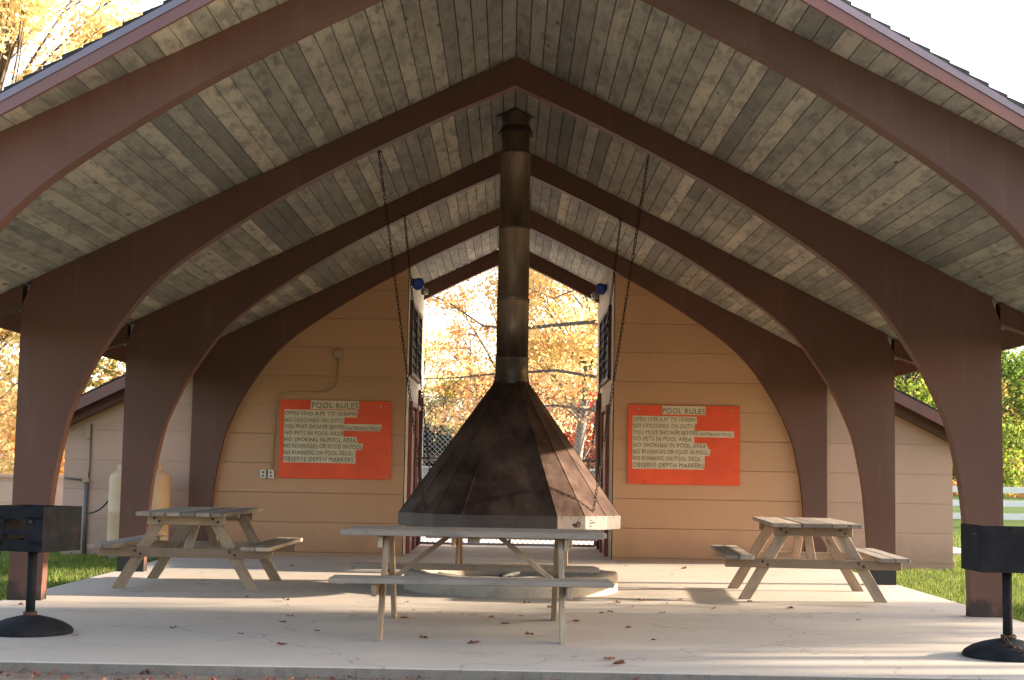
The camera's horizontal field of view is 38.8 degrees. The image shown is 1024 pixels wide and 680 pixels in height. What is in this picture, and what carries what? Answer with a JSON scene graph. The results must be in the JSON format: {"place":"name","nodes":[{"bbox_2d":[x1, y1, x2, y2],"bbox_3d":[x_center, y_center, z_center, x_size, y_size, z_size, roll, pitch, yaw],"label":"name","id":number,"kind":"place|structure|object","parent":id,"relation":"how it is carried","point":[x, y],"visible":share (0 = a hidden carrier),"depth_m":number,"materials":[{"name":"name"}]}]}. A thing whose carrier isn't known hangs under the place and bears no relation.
{"place":"outdoors","nodes":[
{"label":"outdoors","id":0,"kind":"place"},
{"bbox_2d":[0,672,440,679],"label":"dirt strip","id":1,"kind":"object","parent":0,"point":[51,676],"visible":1,"depth_m":8.76,"materials":[{"name":"brown soil"}]},
{"bbox_2d":[0,668,638,679],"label":"leaf litter","id":2,"kind":"object","parent":1,"relation":"on","point":[64,677],"visible":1,"depth_m":8.69,"materials":[{"name":"brown plant"}]},
{"bbox_2d":[402,544,610,559],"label":"passage floor","id":3,"kind":"structure","parent":0,"point":[530,552],"depth_m":21.47,"materials":[{"name":"concrete"}]},
{"bbox_2d":[0,372,1022,480],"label":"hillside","id":4,"kind":"structure","parent":0,"point":[547,409],"depth_m":262.12,"materials":[{"name":"green plant"}]},
{"bbox_2d":[0,554,1023,679],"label":"concrete slab","id":5,"kind":"structure","parent":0,"point":[208,608],"depth_m":11.46,"materials":[{"name":"grey concrete"}]},
{"bbox_2d":[0,504,81,637],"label":"park grill","id":6,"kind":"object","parent":5,"relation":"on","point":[33,531],"visible":1,"depth_m":10.26,"materials":[{"name":"black metal"}]},
{"bbox_2d":[87,507,302,590],"bbox_3d":[-3.169,2.112,14.841,1.748,0.758,2.029,1,-5,1],"label":"picnic table","id":7,"kind":"object","parent":5,"relation":"on","point":[151,542],"visible":1,"depth_m":14.18,"materials":[{"name":"brown wood"}]},
{"bbox_2d":[328,525,613,644],"bbox_3d":[-0.296,1.831,11.111,2.019,0.757,1.748,1,-5,-1],"label":"picnic table","id":8,"kind":"object","parent":5,"relation":"on","point":[386,535],"visible":1,"depth_m":10.72,"materials":[{"name":"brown wood"}]},
{"bbox_2d":[466,640,481,643],"bbox_3d":[-0.258,2.104,10.141,0.104,0.029,0.097,-1,-6,23],"label":"fallen leaf","id":9,"kind":"object","parent":5,"relation":"on","point":[471,641],"visible":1,"depth_m":10.13,"materials":[{"name":"brown plant"}]},
{"bbox_2d":[0,662,976,679],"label":"slab edge","id":10,"kind":"object","parent":5,"relation":"attached to","point":[262,671],"visible":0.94,"depth_m":8.87,"materials":[{"name":"concrete"}]},
{"bbox_2d":[404,564,617,597],"bbox_3d":[-0.015,2.463,14.953,2.206,0.202,2.203,1,-5,0],"label":"fire pit","id":11,"kind":"object","parent":5,"relation":"on","point":[500,591],"visible":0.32,"depth_m":14.15,"materials":[{"name":"concrete"}]},
{"bbox_2d":[426,537,596,564],"bbox_3d":[0.002,2.447,17.954,2.027,0.758,1.748,1,-5,0],"label":"picnic table","id":12,"kind":"object","parent":5,"relation":"on","point":[457,542],"visible":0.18,"depth_m":17.27,"materials":[{"name":"grey wood"}]},
{"bbox_2d":[0,0,1023,617],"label":"picnic pavilion","id":13,"kind":"structure","parent":5,"relation":"on","point":[832,198],"depth_m":12.99,"materials":[{"name":"brown paint"}]},
{"bbox_2d":[376,101,649,529],"bbox_3d":[-0.016,-0.274,15.302,2.690,4.395,2.656,1,-5,0],"label":"fireplace hood","id":14,"kind":"object","parent":13,"relation":"hanging from","point":[509,456],"visible":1,"depth_m":14.40,"materials":[{"name":"metal"}]},
{"bbox_2d":[612,660,625,663],"bbox_3d":[0.681,2.036,9.176,0.101,0.026,0.100,-2,-6,27],"label":"fallen leaf","id":15,"kind":"object","parent":5,"relation":"on","point":[619,662],"visible":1,"depth_m":9.17,"materials":[{"name":"brown plant"}]},
{"bbox_2d":[711,517,910,602],"bbox_3d":[2.980,2.224,14.852,1.748,0.758,2.018,1,-5,4],"label":"picnic table","id":16,"kind":"object","parent":5,"relation":"on","point":[862,562],"visible":1,"depth_m":14.20,"materials":[{"name":"brown wood"}]},
{"bbox_2d":[961,523,1023,662],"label":"park grill","id":17,"kind":"object","parent":5,"relation":"on","point":[992,549],"visible":1,"depth_m":9.84,"materials":[{"name":"black metal"}]},
{"bbox_2d":[0,531,1023,621],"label":"lawn grass","id":18,"kind":"structure","parent":0,"point":[88,566],"depth_m":17.36,"materials":[{"name":"green plant"}]},
{"bbox_2d":[0,471,1023,617],"bbox_3d":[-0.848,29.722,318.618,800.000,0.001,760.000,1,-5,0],"label":"lawn","id":19,"kind":"structure","parent":0,"point":[1006,510],"depth_m":44.25,"materials":[{"name":"green plant"}]},
{"bbox_2d":[0,334,19,421],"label":"tree","id":20,"kind":"object","parent":19,"relation":"on","point":[10,386],"visible":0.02,"depth_m":40.49,"materials":[{"name":"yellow plant"}]},
{"bbox_2d":[0,474,63,505],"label":"wall","id":21,"kind":"structure","parent":19,"relation":"on","point":[6,486],"depth_m":26.83,"materials":[{"name":"beige paint"}]},
{"bbox_2d":[0,328,108,473],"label":"tree","id":22,"kind":"object","parent":19,"relation":"on","point":[10,367],"visible":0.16,"depth_m":30.88,"materials":[{"name":"yellow plant"}]},
{"bbox_2d":[0,0,156,380],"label":"tree","id":23,"kind":"object","parent":19,"relation":"on","point":[27,11],"visible":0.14,"depth_m":31.64,"materials":[{"name":"yellow plant"}]},
{"bbox_2d":[40,2,142,364],"bbox_3d":[-9.096,-2.093,36.470,7.564,12.971,7.640,-1,-5,21],"label":"tree","id":24,"kind":"object","parent":19,"relation":"on","point":[45,44],"depth_m":36.62,"materials":[{"name":"yellow plant"}]},
{"bbox_2d":[83,357,125,392],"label":"tree","id":25,"kind":"object","parent":19,"relation":"on","point":[96,383],"depth_m":44.34,"materials":[{"name":"yellow plant"}]},
{"bbox_2d":[107,465,121,558],"bbox_3d":[-5.223,2.303,19.479,0.381,1.270,0.381,1,-5,0],"label":"gas cylinder","id":26,"kind":"object","parent":19,"relation":"on","point":[114,505],"visible":0.33,"depth_m":19.32,"materials":[{"name":"beige paint"}]},
{"bbox_2d":[147,465,170,559],"bbox_3d":[-4.788,2.311,19.479,0.381,1.270,0.381,1,-5,0],"label":"gas cylinder","id":27,"kind":"object","parent":19,"relation":"on","point":[161,496],"visible":0.3,"depth_m":19.36,"materials":[{"name":"beige paint"}]},
{"bbox_2d":[60,266,424,556],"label":"bathhouse","id":28,"kind":"structure","parent":19,"relation":"on","point":[362,331],"depth_m":20.14,"materials":[{"name":"beige paint"}]},
{"bbox_2d":[64,424,107,554],"bbox_3d":[-5.774,2.046,19.922,0.861,1.800,0.198,-2,-6,30],"label":"service conduit","id":29,"kind":"object","parent":28,"relation":"attached to","point":[88,432],"visible":0.97,"depth_m":20.03,"materials":[{"name":"metal"}]},
{"bbox_2d":[260,350,344,477],"bbox_3d":[-2.905,1.026,20.154,1.119,1.795,0.051,1,-5,0],"label":"electrical conduit","id":30,"kind":"object","parent":28,"relation":"attached to","point":[337,354],"visible":1,"depth_m":20.18,"materials":[{"name":"metal"}]},
{"bbox_2d":[278,400,391,479],"bbox_3d":[-2.447,1.379,20.125,1.548,1.080,0.023,1,-5,0],"label":"rules sign","id":31,"kind":"object","parent":28,"relation":"attached to","point":[327,439],"visible":1,"depth_m":20.12,"materials":[{"name":"orange paint"}]},
{"bbox_2d":[405,401,417,553],"bbox_3d":[-1.471,2.017,21.377,0.075,2.190,1.080,1,-5,0],"label":"door","id":32,"kind":"structure","parent":28,"relation":"in","point":[411,469],"depth_m":20.93,"materials":[{"name":"red paint"}]},
{"bbox_2d":[409,300,422,383],"bbox_3d":[-1.450,0.061,21.903,0.052,1.080,2.210,1,-5,0],"label":"window","id":33,"kind":"structure","parent":28,"relation":"in","point":[413,361],"depth_m":21.72,"materials":[{"name":"brown paint"}]},
{"bbox_2d":[414,405,420,548],"bbox_3d":[-1.475,2.137,22.721,0.075,2.190,1.080,1,-5,0],"label":"door","id":34,"kind":"structure","parent":28,"relation":"in","point":[419,407],"depth_m":22.26,"materials":[{"name":"red paint"}]},
{"bbox_2d":[412,278,427,294],"bbox_3d":[-1.349,-0.783,21.095,0.262,0.241,0.258,1,-5,0],"label":"floodlight","id":35,"kind":"object","parent":28,"relation":"attached to","point":[417,283],"visible":0.89,"depth_m":21.05,"materials":[{"name":"metal"}]},
{"bbox_2d":[416,390,600,548],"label":"chain link gate","id":36,"kind":"structure","parent":28,"relation":"attached to","point":[597,442],"depth_m":22.95,"materials":[{"name":"metal"}]},
{"bbox_2d":[422,459,436,478],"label":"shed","id":37,"kind":"structure","parent":19,"relation":"on","point":[423,470],"depth_m":46.30,"materials":[{"name":"grey"}]},
{"bbox_2d":[422,418,455,465],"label":"shrub","id":38,"kind":"object","parent":19,"relation":"on","point":[436,444],"visible":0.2,"depth_m":48.59,"materials":[{"name":"plant"}]},
{"bbox_2d":[423,367,484,465],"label":"tree","id":39,"kind":"object","parent":19,"relation":"on","point":[447,392],"visible":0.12,"depth_m":55.86,"materials":[{"name":"yellow plant"}]},
{"bbox_2d":[423,316,485,423],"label":"tree","id":40,"kind":"object","parent":19,"relation":"on","point":[436,338],"visible":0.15,"depth_m":60.22,"materials":[{"name":"yellow plant"}]},
{"bbox_2d":[423,255,575,440],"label":"tree","id":41,"kind":"object","parent":19,"relation":"on","point":[462,295],"visible":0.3,"depth_m":42.38,"materials":[{"name":"yellow plant"}]},
{"bbox_2d":[423,272,597,436],"bbox_3d":[0.148,0.069,31.114,5.583,8.006,1.728,1,-5,0],"label":"tree","id":42,"kind":"object","parent":19,"relation":"on","point":[485,327],"visible":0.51,"depth_m":31.10,"materials":[{"name":"yellow plant"}]},
{"bbox_2d":[0,344,1023,497],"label":"wood","id":43,"kind":"object","parent":19,"relation":"on","point":[61,471],"visible":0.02,"depth_m":101.05,"materials":[{"name":"orange plant"}]},
{"bbox_2d":[435,329,594,451],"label":"tree","id":44,"kind":"object","parent":19,"relation":"on","point":[547,388],"visible":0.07,"depth_m":51.42,"materials":[{"name":"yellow plant"}]},
{"bbox_2d":[470,267,597,459],"bbox_3d":[2.005,-1.025,34.321,6.451,10.855,6.650,1,-5,0],"label":"tree","id":45,"kind":"object","parent":19,"relation":"on","point":[581,353],"visible":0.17,"depth_m":33.31,"materials":[{"name":"yellow plant"}]},
{"bbox_2d":[556,379,596,473],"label":"tree","id":46,"kind":"object","parent":19,"relation":"on","point":[571,441],"visible":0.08,"depth_m":49.45,"materials":[{"name":"orange plant"}]},
{"bbox_2d":[597,269,952,571],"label":"bathhouse","id":47,"kind":"structure","parent":19,"relation":"on","point":[669,354],"depth_m":20.14,"materials":[{"name":"beige paint"}]},
{"bbox_2d":[591,282,607,298],"bbox_3d":[1.342,-0.745,22.102,0.262,0.241,0.258,1,-5,0],"label":"floodlight","id":48,"kind":"object","parent":47,"relation":"attached to","point":[601,288],"visible":0.98,"depth_m":22.05,"materials":[{"name":"metal"}]},
{"bbox_2d":[599,405,609,556],"bbox_3d":[1.363,2.081,21.529,0.075,2.190,1.080,1,-5,0],"label":"door","id":49,"kind":"structure","parent":47,"relation":"in","point":[604,477],"depth_m":21.09,"materials":[{"name":"red paint"}]},
{"bbox_2d":[599,305,611,387],"bbox_3d":[1.411,0.126,22.055,0.052,1.080,2.110,1,-5,0],"label":"window","id":50,"kind":"structure","parent":47,"relation":"in","point":[606,376],"depth_m":21.92,"materials":[{"name":"brown paint"}]},
{"bbox_2d":[627,405,739,485],"bbox_3d":[2.380,1.455,20.131,1.554,1.095,0.023,1,-5,0],"label":"rules sign","id":51,"kind":"object","parent":47,"relation":"attached to","point":[681,445],"visible":1,"depth_m":20.12,"materials":[{"name":"orange paint"}]},
{"bbox_2d":[895,371,1010,467],"bbox_3d":[10.796,1.627,39.973,5.275,6.862,6.121,1,-5,0],"label":"tree","id":52,"kind":"object","parent":19,"relation":"on","point":[912,385],"visible":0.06,"depth_m":39.36,"materials":[{"name":"green plant"}]},
{"bbox_2d":[897,346,1023,498],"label":"tree","id":53,"kind":"object","parent":19,"relation":"on","point":[1012,437],"visible":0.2,"depth_m":45.12,"materials":[{"name":"green plant"}]},
{"bbox_2d":[952,486,1023,519],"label":"rail fence","id":54,"kind":"object","parent":19,"relation":"on","point":[1007,504],"depth_m":38.20,"materials":[{"name":"white paint"}]},
{"bbox_2d":[1001,348,1023,484],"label":"tree","id":55,"kind":"object","parent":19,"relation":"on","point":[1005,391],"visible":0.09,"depth_m":50.12,"materials":[{"name":"green plant"}]},
{"bbox_2d":[0,0,1023,420],"label":"sky","id":56,"kind":"structure","parent":0,"point":[984,38],"materials":[{"name":"white"}]},
{"bbox_2d":[421,537,960,555],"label":"pool deck","id":57,"kind":"structure","parent":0,"point":[424,539],"depth_m":25.20,"materials":[{"name":"concrete"}]},
{"bbox_2d":[422,466,594,475],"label":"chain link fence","id":58,"kind":"object","parent":57,"relation":"on","point":[591,470],"visible":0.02,"depth_m":41.31,"materials":[{"name":"metal"}]}
]}

